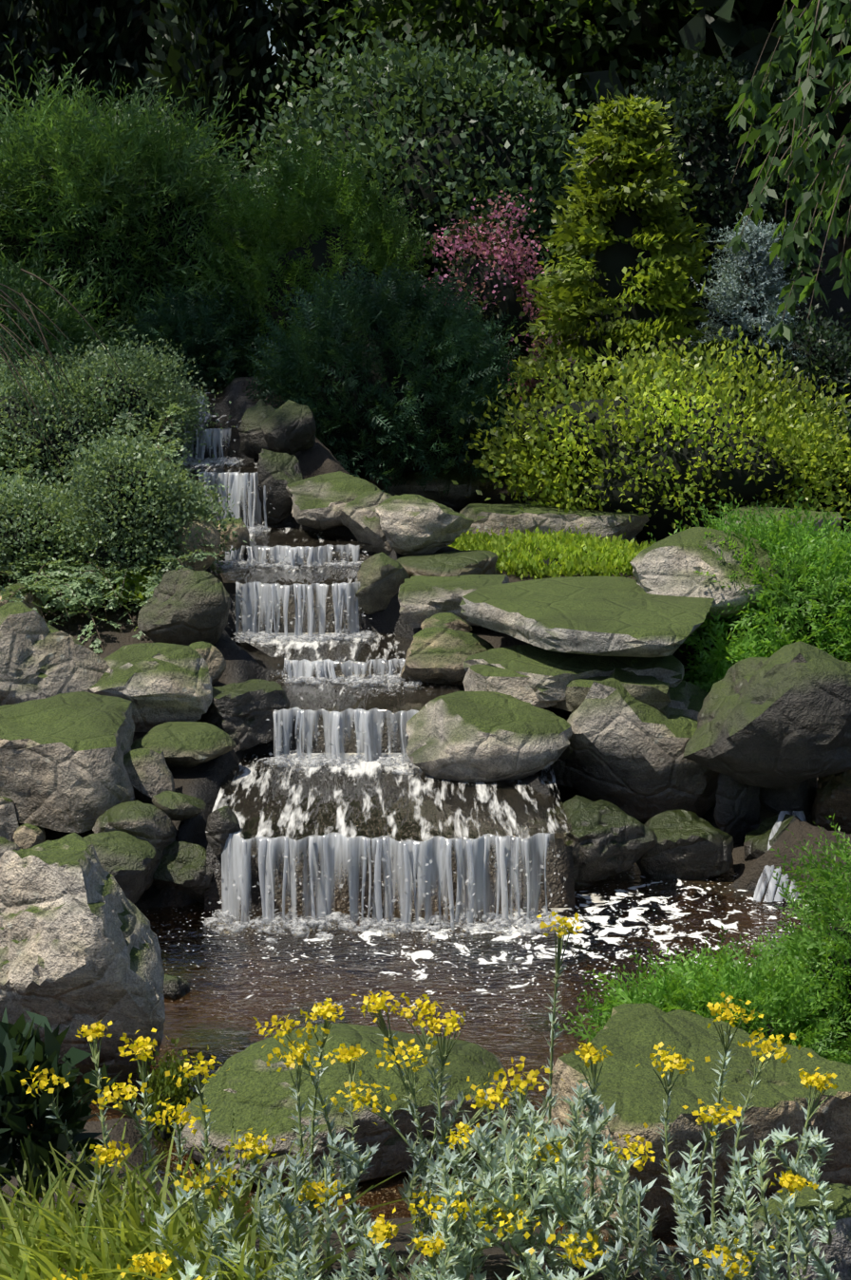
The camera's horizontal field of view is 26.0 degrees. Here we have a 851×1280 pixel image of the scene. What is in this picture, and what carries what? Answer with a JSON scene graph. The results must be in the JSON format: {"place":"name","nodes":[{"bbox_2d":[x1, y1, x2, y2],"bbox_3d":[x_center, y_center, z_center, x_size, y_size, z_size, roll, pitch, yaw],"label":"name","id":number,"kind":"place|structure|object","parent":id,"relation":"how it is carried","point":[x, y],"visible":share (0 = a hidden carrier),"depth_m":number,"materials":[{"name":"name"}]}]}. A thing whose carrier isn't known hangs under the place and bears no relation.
{"place":"outdoors","nodes":[
{"label":"outdoors","id":0,"kind":"place"},
{"bbox_2d":[0,225,850,1279],"bbox_3d":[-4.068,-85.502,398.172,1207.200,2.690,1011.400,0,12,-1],"label":"ground","id":1,"kind":"structure","parent":0,"point":[245,661],"depth_m":6.18,"materials":[{"name":"soil"}]},
{"bbox_2d":[0,796,18,842],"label":"rock","id":2,"kind":"object","parent":1,"relation":"on","point":[9,824],"visible":0.79,"depth_m":5.78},
{"bbox_2d":[0,583,43,616],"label":"rock","id":3,"kind":"object","parent":1,"relation":"on","point":[27,594],"visible":0.25,"depth_m":7.11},
{"bbox_2d":[12,823,45,848],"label":"rock","id":4,"kind":"object","parent":1,"relation":"on","point":[26,836],"visible":0.58,"depth_m":5.77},
{"bbox_2d":[0,0,63,156],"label":"arborvitae","id":5,"kind":"object","parent":1,"relation":"on","point":[12,14],"visible":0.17,"depth_m":16.55,"materials":[{"name":"green plant"}]},
{"bbox_2d":[0,463,99,592],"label":"bush","id":6,"kind":"object","parent":1,"relation":"on","point":[26,509],"visible":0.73,"depth_m":7.39,"materials":[{"name":"green plant"}]},
{"bbox_2d":[0,602,109,705],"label":"rock","id":7,"kind":"object","parent":1,"relation":"on","point":[40,658],"visible":0.65,"depth_m":6.34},
{"bbox_2d":[0,348,111,492],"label":"bush","id":8,"kind":"object","parent":1,"relation":"on","point":[15,423],"visible":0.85,"depth_m":8.10,"materials":[{"name":"green plant"}]},
{"bbox_2d":[0,691,135,832],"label":"rock","id":9,"kind":"object","parent":1,"relation":"on","point":[63,767],"visible":0.88,"depth_m":5.75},
{"bbox_2d":[0,268,135,479],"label":"ornamental grass","id":10,"kind":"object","parent":1,"relation":"on","point":[23,314],"depth_m":8.12,"materials":[{"name":"green plant"}]},
{"bbox_2d":[0,1006,145,1221],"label":"plant","id":11,"kind":"object","parent":1,"relation":"on","point":[29,1050],"visible":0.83,"depth_m":3.27,"materials":[{"name":"green plant"}]},
{"bbox_2d":[0,832,165,1065],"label":"rock","id":12,"kind":"object","parent":1,"relation":"on","point":[79,944],"visible":0.77,"depth_m":4.46,"materials":[{"name":"stone"}]},
{"bbox_2d":[14,0,157,160],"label":"tree","id":13,"kind":"object","parent":1,"relation":"on","point":[103,32],"visible":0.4,"depth_m":17.27,"materials":[{"name":"green plant"}]},
{"bbox_2d":[0,233,173,382],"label":"bush","id":14,"kind":"object","parent":1,"relation":"on","point":[68,326],"visible":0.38,"depth_m":9.62,"materials":[{"name":"green plant"}]},
{"bbox_2d":[0,344,225,653],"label":"cotoneaster","id":15,"kind":"object","parent":1,"relation":"on","point":[41,581],"visible":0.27,"depth_m":7.27,"materials":[{"name":"green plant"}]},
{"bbox_2d":[68,562,166,610],"bbox_3d":[-1.150,-0.226,7.412,0.555,0.279,0.477,3,13,14],"label":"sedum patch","id":16,"kind":"object","parent":1,"relation":"on","point":[137,587],"visible":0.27,"depth_m":7.28,"materials":[{"name":"green plant"}]},
{"bbox_2d":[82,830,163,903],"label":"rock","id":17,"kind":"object","parent":1,"relation":"on","point":[129,863],"visible":0.35,"depth_m":5.50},
{"bbox_2d":[92,800,177,851],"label":"rock","id":18,"kind":"object","parent":17,"relation":"on","point":[154,825],"visible":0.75,"depth_m":5.65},
{"bbox_2d":[36,324,235,458],"bbox_3d":[-1.476,-1.127,8.548,1.166,0.672,0.863,0,12,-1],"label":"bush","id":19,"kind":"object","parent":1,"relation":"on","point":[111,385],"visible":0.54,"depth_m":8.42,"materials":[{"name":"green plant"}]},
{"bbox_2d":[38,407,233,582],"bbox_3d":[-1.166,-0.562,7.403,0.723,0.734,0.692,4,13,16],"label":"bush","id":20,"kind":"object","parent":1,"relation":"on","point":[116,474],"visible":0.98,"depth_m":7.26,"materials":[{"name":"green plant"}]},
{"bbox_2d":[0,0,282,82],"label":"tree","id":21,"kind":"object","parent":1,"relation":"on","point":[149,38],"visible":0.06,"depth_m":26.76,"materials":[{"name":"green plant"}]},
{"bbox_2d":[123,748,175,805],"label":"rock","id":22,"kind":"object","parent":1,"relation":"on","point":[150,776],"visible":0.79,"depth_m":5.92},
{"bbox_2d":[87,642,212,732],"bbox_3d":[-0.985,0.173,6.479,0.492,0.331,0.386,0,12,-1],"label":"rock","id":23,"kind":"object","parent":1,"relation":"on","point":[156,684],"visible":0.71,"depth_m":6.36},
{"bbox_2d":[0,34,302,350],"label":"bush","id":24,"kind":"object","parent":1,"relation":"on","point":[130,212],"visible":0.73,"depth_m":10.43,"materials":[{"name":"green plant"}]},
{"bbox_2d":[56,455,251,571],"bbox_3d":[-1.095,-0.502,7.521,0.783,0.536,0.670,0,12,-1],"label":"bush","id":25,"kind":"object","parent":1,"relation":"on","point":[206,514],"visible":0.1,"depth_m":7.44,"materials":[{"name":"green plant"}]},
{"bbox_2d":[131,1037,202,1150],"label":"plant","id":26,"kind":"object","parent":1,"relation":"on","point":[165,1087],"visible":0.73,"depth_m":4.27,"materials":[{"name":"green plant"}]},
{"bbox_2d":[151,790,206,820],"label":"rock","id":27,"kind":"object","parent":1,"relation":"on","point":[176,806],"visible":0.94,"depth_m":5.72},
{"bbox_2d":[151,840,213,903],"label":"rock","id":28,"kind":"object","parent":1,"relation":"on","point":[183,868],"visible":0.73,"depth_m":5.67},
{"bbox_2d":[131,721,236,769],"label":"rock","id":29,"kind":"object","parent":1,"relation":"on","point":[186,744],"visible":0.83,"depth_m":6.13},
{"bbox_2d":[137,566,230,645],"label":"rock","id":30,"kind":"object","parent":1,"relation":"on","point":[185,606],"visible":0.94,"depth_m":6.91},
{"bbox_2d":[101,278,284,394],"bbox_3d":[-1.274,-1.603,10.242,1.252,0.818,0.970,3,13,13],"label":"bush","id":31,"kind":"object","parent":1,"relation":"on","point":[197,343],"visible":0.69,"depth_m":10.04,"materials":[{"name":"green plant"}]},
{"bbox_2d":[169,512,221,571],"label":"rock","id":32,"kind":"object","parent":1,"relation":"on","point":[207,562],"visible":0.54,"depth_m":7.35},
{"bbox_2d":[136,283,267,377],"bbox_3d":[-1.176,-1.660,10.441,0.898,0.736,0.767,-9,15,-36],"label":"dark shrub","id":33,"kind":"object","parent":1,"relation":"on","point":[254,317],"visible":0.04,"depth_m":10.26,"materials":[{"name":"green plant"}]},
{"bbox_2d":[169,414,241,429],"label":"pool","id":34,"kind":"structure","parent":1,"relation":"on","point":[226,423],"depth_m":8.98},
{"bbox_2d":[188,640,225,685],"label":"rock","id":35,"kind":"object","parent":1,"relation":"on","point":[212,655],"visible":0.42,"depth_m":6.67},
{"bbox_2d":[126,0,297,259],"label":"tree","id":36,"kind":"object","parent":1,"relation":"on","point":[194,36],"visible":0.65,"depth_m":16.67,"materials":[{"name":"green plant"}]},
{"bbox_2d":[0,1106,432,1279],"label":"grass tuft","id":37,"kind":"object","parent":1,"relation":"on","point":[28,1251],"visible":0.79,"depth_m":3.04,"materials":[{"name":"green plant"}]},
{"bbox_2d":[179,458,258,473],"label":"pool","id":38,"kind":"structure","parent":1,"relation":"on","point":[245,465],"depth_m":8.46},
{"bbox_2d":[169,427,241,464],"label":"waterfall","id":39,"kind":"object","parent":38,"relation":"on","point":[217,435],"visible":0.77,"depth_m":8.69,"materials":[{"name":"liquid"}]},
{"bbox_2d":[238,398,282,459],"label":"rock","id":40,"kind":"object","parent":38,"relation":"on","point":[253,442],"visible":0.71,"depth_m":8.61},
{"bbox_2d":[205,806,240,857],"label":"rock","id":41,"kind":"object","parent":1,"relation":"on","point":[222,823],"visible":0.85,"depth_m":5.62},
{"bbox_2d":[215,517,249,558],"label":"rock","id":42,"kind":"object","parent":1,"relation":"on","point":[242,533],"visible":0.52,"depth_m":7.81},
{"bbox_2d":[197,678,290,752],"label":"rock","id":43,"kind":"object","parent":1,"relation":"on","point":[238,713],"visible":0.67,"depth_m":6.43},
{"bbox_2d":[260,399,316,454],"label":"rock","id":44,"kind":"object","parent":1,"relation":"on","point":[289,426],"visible":1,"depth_m":8.51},
{"bbox_2d":[217,562,361,585],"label":"pool","id":45,"kind":"structure","parent":1,"relation":"on","point":[324,574],"depth_m":7.54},
{"bbox_2d":[212,544,368,572],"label":"waterfall","id":46,"kind":"object","parent":45,"relation":"on","point":[283,556],"visible":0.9,"depth_m":7.77,"materials":[{"name":"liquid"}]},
{"bbox_2d":[241,527,371,547],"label":"pool","id":47,"kind":"structure","parent":1,"relation":"on","point":[291,536],"depth_m":7.99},
{"bbox_2d":[198,471,274,534],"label":"waterfall","id":48,"kind":"object","parent":47,"relation":"on","point":[237,483],"visible":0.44,"depth_m":8.22,"materials":[{"name":"liquid"}]},
{"bbox_2d":[257,448,302,526],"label":"rock","id":49,"kind":"object","parent":47,"relation":"on","point":[276,473],"visible":0.67,"depth_m":8.26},
{"bbox_2d":[285,470,382,530],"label":"rock","id":50,"kind":"object","parent":47,"relation":"on","point":[320,502],"visible":0.69,"depth_m":8.00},
{"bbox_2d":[182,116,446,376],"bbox_3d":[-0.619,-1.934,10.401,1.493,1.921,1.246,0,12,-1],"label":"yew","id":51,"kind":"object","parent":1,"relation":"on","point":[334,244],"visible":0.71,"depth_m":10.14,"materials":[{"name":"green plant"}]},
{"bbox_2d":[263,0,377,162],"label":"arborvitae","id":52,"kind":"object","parent":1,"relation":"on","point":[296,20],"visible":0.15,"depth_m":17.57,"materials":[{"name":"green plant"}]},
{"bbox_2d":[232,632,412,662],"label":"pool","id":53,"kind":"structure","parent":1,"relation":"on","point":[386,646],"depth_m":7.13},
{"bbox_2d":[227,581,377,645],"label":"waterfall","id":54,"kind":"object","parent":53,"relation":"on","point":[268,595],"visible":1,"depth_m":7.32,"materials":[{"name":"liquid"}]},
{"bbox_2d":[174,1023,507,1187],"bbox_3d":[-0.189,1.051,4.241,0.763,0.287,0.578,0,12,-1],"label":"rock","id":55,"kind":"object","parent":1,"relation":"on","point":[253,1088],"visible":0.65,"depth_m":4.06,"materials":[{"name":"stone"}]},
{"bbox_2d":[265,674,458,713],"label":"pool","id":56,"kind":"structure","parent":1,"relation":"on","point":[328,696],"depth_m":6.66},
{"bbox_2d":[274,656,428,688],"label":"waterfall","id":57,"kind":"object","parent":56,"relation":"on","point":[302,670],"visible":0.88,"depth_m":6.89,"materials":[{"name":"liquid"}]},
{"bbox_2d":[339,489,393,555],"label":"rock","id":58,"kind":"object","parent":1,"relation":"on","point":[360,518],"visible":0.6,"depth_m":7.82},
{"bbox_2d":[355,552,409,614],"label":"rock","id":59,"kind":"object","parent":1,"relation":"on","point":[382,577],"visible":0.85,"depth_m":7.37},
{"bbox_2d":[205,752,570,842],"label":"cascade","id":60,"kind":"structure","parent":1,"relation":"on","point":[372,799],"depth_m":5.93,"materials":[{"name":"liquid"}]},
{"bbox_2d":[257,706,418,774],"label":"waterfall","id":61,"kind":"object","parent":60,"relation":"on","point":[367,724],"visible":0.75,"depth_m":6.42,"materials":[{"name":"liquid"}]},
{"bbox_2d":[243,259,545,495],"bbox_3d":[-0.179,-1.266,9.404,1.560,1.328,1.458,0,12,-1],"label":"yew","id":62,"kind":"object","parent":1,"relation":"on","point":[376,385],"visible":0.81,"depth_m":9.08,"materials":[{"name":"green plant"}]},
{"bbox_2d":[349,0,488,69],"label":"arborvitae","id":63,"kind":"object","parent":1,"relation":"on","point":[384,35],"depth_m":16.89,"materials":[{"name":"green plant"}]},
{"bbox_2d":[375,493,473,556],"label":"rock","id":64,"kind":"object","parent":1,"relation":"on","point":[414,524],"visible":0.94,"depth_m":7.61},
{"bbox_2d":[16,910,839,1279],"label":"yellow flowering plants","id":65,"kind":"object","parent":1,"relation":"on","point":[557,1190],"visible":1,"depth_m":3.08,"materials":[{"name":"plant"}]},
{"bbox_2d":[383,461,495,510],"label":"rock","id":66,"kind":"object","parent":1,"relation":"on","point":[462,493],"visible":0.48,"depth_m":9.46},
{"bbox_2d":[420,612,471,632],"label":"rock","id":67,"kind":"object","parent":1,"relation":"on","point":[451,620],"visible":0.65,"depth_m":7.09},
{"bbox_2d":[399,626,493,685],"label":"rock","id":68,"kind":"object","parent":1,"relation":"on","point":[437,654],"visible":0.58,"depth_m":6.80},
{"bbox_2d":[396,549,497,577],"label":"rock","id":69,"kind":"object","parent":1,"relation":"on","point":[454,563],"visible":0.71,"depth_m":7.46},
{"bbox_2d":[208,12,691,352],"bbox_3d":[-0.003,-2.839,12.315,3.070,2.619,2.778,8,15,33],"label":"boxwood","id":70,"kind":"object","parent":1,"relation":"on","point":[461,136],"visible":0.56,"depth_m":11.65,"materials":[{"name":"green plant"}]},
{"bbox_2d":[397,574,508,628],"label":"rock","id":71,"kind":"object","parent":1,"relation":"on","point":[421,598],"visible":0.44,"depth_m":7.16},
{"bbox_2d":[405,690,572,782],"bbox_3d":[0.214,0.342,6.314,0.565,0.306,0.464,0,12,-1],"label":"rock","id":72,"kind":"object","parent":1,"relation":"on","point":[481,736],"visible":0.96,"depth_m":6.15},
{"bbox_2d":[422,187,564,474],"bbox_3d":[0.362,-1.684,10.236,0.805,1.634,0.822,-11,16,-40],"label":"spirea","id":73,"kind":"object","parent":1,"relation":"on","point":[495,286],"visible":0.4,"depth_m":10.09,"materials":[{"name":"pink plant"}]},
{"bbox_2d":[242,0,776,144],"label":"tree","id":74,"kind":"object","parent":1,"relation":"on","point":[518,22],"visible":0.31,"depth_m":14.02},
{"bbox_2d":[462,663,563,707],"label":"rock","id":75,"kind":"object","parent":1,"relation":"on","point":[495,679],"visible":0.33,"depth_m":6.39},
{"bbox_2d":[448,525,654,580],"bbox_3d":[0.517,-0.387,8.101,1.265,0.265,0.911,5,13,21],"label":"sedum carpet","id":76,"kind":"object","parent":1,"relation":"on","point":[536,554],"visible":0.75,"depth_m":7.87,"materials":[{"name":"green plant"}]},
{"bbox_2d":[459,503,649,542],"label":"rock","id":77,"kind":"object","parent":1,"relation":"on","point":[496,518],"visible":0.58,"depth_m":8.54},
{"bbox_2d":[463,643,684,701],"bbox_3d":[0.531,0.094,6.662,0.778,0.116,0.591,-3,13,-15],"label":"rock","id":78,"kind":"object","parent":1,"relation":"on","point":[548,672],"visible":0.46,"depth_m":6.46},
{"bbox_2d":[459,576,714,657],"bbox_3d":[0.626,-0.098,6.782,0.968,0.119,0.982,7,14,28],"label":"rock","id":79,"kind":"object","parent":1,"relation":"on","point":[610,616],"visible":0.96,"depth_m":6.56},
{"bbox_2d":[481,89,736,486],"bbox_3d":[0.999,-1.673,9.673,1.475,2.367,1.486,0,12,-1],"label":"conical shrub","id":80,"kind":"object","parent":1,"relation":"on","point":[626,227],"visible":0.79,"depth_m":9.48,"materials":[{"name":"green plant"}]},
{"bbox_2d":[551,657,719,823],"bbox_3d":[0.822,0.373,6.485,0.800,0.605,0.595,0,12,-1],"label":"rock","id":81,"kind":"object","parent":1,"relation":"on","point":[624,750],"visible":0.56,"depth_m":6.26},
{"bbox_2d":[551,675,671,715],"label":"rock","id":82,"kind":"object","parent":81,"relation":"on","point":[652,691],"visible":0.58,"depth_m":6.31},
{"bbox_2d":[468,0,822,315],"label":"tree","id":83,"kind":"object","parent":1,"relation":"on","point":[481,32],"visible":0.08,"depth_m":13.98,"materials":[{"name":"green plant"}]},
{"bbox_2d":[451,324,850,541],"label":"euonymus","id":84,"kind":"object","parent":1,"relation":"on","point":[661,457],"visible":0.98,"depth_m":8.64,"materials":[{"name":"green plant"}]},
{"bbox_2d":[524,0,850,237],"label":"tree","id":85,"kind":"object","parent":1,"relation":"on","point":[720,28],"visible":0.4,"depth_m":13.20,"materials":[{"name":"green plant"}]},
{"bbox_2d":[543,1002,850,1236],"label":"rock","id":86,"kind":"object","parent":1,"relation":"on","point":[630,1036],"visible":0.44,"depth_m":3.92,"materials":[{"name":"stone"}]},
{"bbox_2d":[557,924,850,1065],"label":"plant","id":87,"kind":"object","parent":1,"relation":"on","point":[687,987],"depth_m":4.64,"materials":[{"name":"green plant"}]},
{"bbox_2d":[629,527,779,620],"bbox_3d":[1.063,-0.264,7.033,0.579,0.333,0.525,0,12,-1],"label":"rock","id":88,"kind":"object","parent":1,"relation":"on","point":[670,565],"visible":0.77,"depth_m":6.88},
{"bbox_2d":[588,39,850,347],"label":"boxwood","id":89,"kind":"object","parent":1,"relation":"on","point":[707,143],"visible":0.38,"depth_m":12.44,"materials":[{"name":"green plant"}]},
{"bbox_2d":[713,772,760,844],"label":"rock","id":90,"kind":"object","parent":1,"relation":"on","point":[736,814],"visible":0.71,"depth_m":6.17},
{"bbox_2d":[682,640,850,789],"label":"rock","id":91,"kind":"object","parent":90,"relation":"on","point":[780,718],"visible":1,"depth_m":5.89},
{"bbox_2d":[674,205,807,412],"bbox_3d":[1.755,-1.519,10.216,0.913,1.741,0.840,0,12,-1],"label":"bush","id":92,"kind":"object","parent":1,"relation":"on","point":[748,312],"visible":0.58,"depth_m":10.01,"materials":[{"name":"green plant"}]},
{"bbox_2d":[646,488,850,676],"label":"bush","id":93,"kind":"object","parent":1,"relation":"on","point":[811,579],"visible":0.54,"depth_m":6.86,"materials":[{"name":"green plant"}]},
{"bbox_2d":[678,593,850,692],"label":"juniper","id":94,"kind":"object","parent":1,"relation":"on","point":[711,668],"visible":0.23,"depth_m":6.69,"materials":[{"name":"green plant"}]},
{"bbox_2d":[744,813,796,860],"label":"fall rock","id":95,"kind":"object","parent":1,"relation":"on","point":[756,842],"visible":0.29,"depth_m":5.98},
{"bbox_2d":[705,298,850,431],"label":"dark shrub","id":96,"kind":"object","parent":1,"relation":"on","point":[820,354],"visible":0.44,"depth_m":9.94,"materials":[{"name":"green plant"}]},
{"bbox_2d":[721,506,842,550],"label":"rock","id":97,"kind":"object","parent":1,"relation":"on","point":[802,516],"visible":0.17,"depth_m":8.30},
{"bbox_2d":[724,0,850,341],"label":"weeping tree branches","id":98,"kind":"object","parent":1,"relation":"on","point":[836,166],"visible":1,"depth_m":7.52,"materials":[{"name":"green plant"}]},
{"bbox_2d":[758,777,817,816],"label":"rock","id":99,"kind":"object","parent":1,"relation":"on","point":[800,797],"visible":0.4,"depth_m":6.18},
{"bbox_2d":[732,1183,850,1279],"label":"rock","id":100,"kind":"object","parent":1,"relation":"on","point":[837,1250],"visible":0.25,"depth_m":3.25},
{"bbox_2d":[735,813,850,1062],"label":"bush","id":101,"kind":"object","parent":1,"relation":"on","point":[826,957],"depth_m":4.83,"materials":[{"name":"green plant"}]},
{"bbox_2d":[797,401,850,523],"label":"bush","id":102,"kind":"object","parent":1,"relation":"on","point":[823,504],"visible":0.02,"depth_m":9.12,"materials":[{"name":"green plant"}]},
{"bbox_2d":[810,770,850,834],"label":"rock","id":103,"kind":"object","parent":1,"relation":"on","point":[832,795],"visible":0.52,"depth_m":6.09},
{"bbox_2d":[819,560,850,662],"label":"bush","id":104,"kind":"object","parent":1,"relation":"on","point":[848,646],"visible":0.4,"depth_m":6.70,"materials":[{"name":"green plant"}]},
{"bbox_2d":[27,863,850,1254],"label":"pond water","id":105,"kind":"structure","parent":0,"point":[497,988],"depth_m":5.21,"materials":[{"name":"liquid"}]},
{"bbox_2d":[163,974,190,999],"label":"rock","id":106,"kind":"object","parent":105,"relation":"on","point":[175,988],"visible":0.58,"depth_m":5.01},
{"bbox_2d":[203,832,567,943],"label":"waterfall","id":107,"kind":"object","parent":105,"relation":"on","point":[429,860],"visible":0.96,"depth_m":5.56,"materials":[{"name":"liquid"}]},
{"bbox_2d":[554,794,657,888],"bbox_3d":[0.553,0.662,5.923,0.346,0.298,0.274,-5,13,-21],"label":"rock","id":108,"kind":"object","parent":105,"relation":"on","point":[605,839],"visible":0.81,"depth_m":5.83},
{"bbox_2d":[635,809,733,879],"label":"rock","id":109,"kind":"object","parent":105,"relation":"on","point":[689,845],"visible":0.9,"depth_m":5.93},
{"bbox_2d":[752,810,806,902],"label":"waterfall","id":110,"kind":"object","parent":105,"relation":"on","point":[761,886],"visible":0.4,"depth_m":5.80,"materials":[{"name":"liquid"}]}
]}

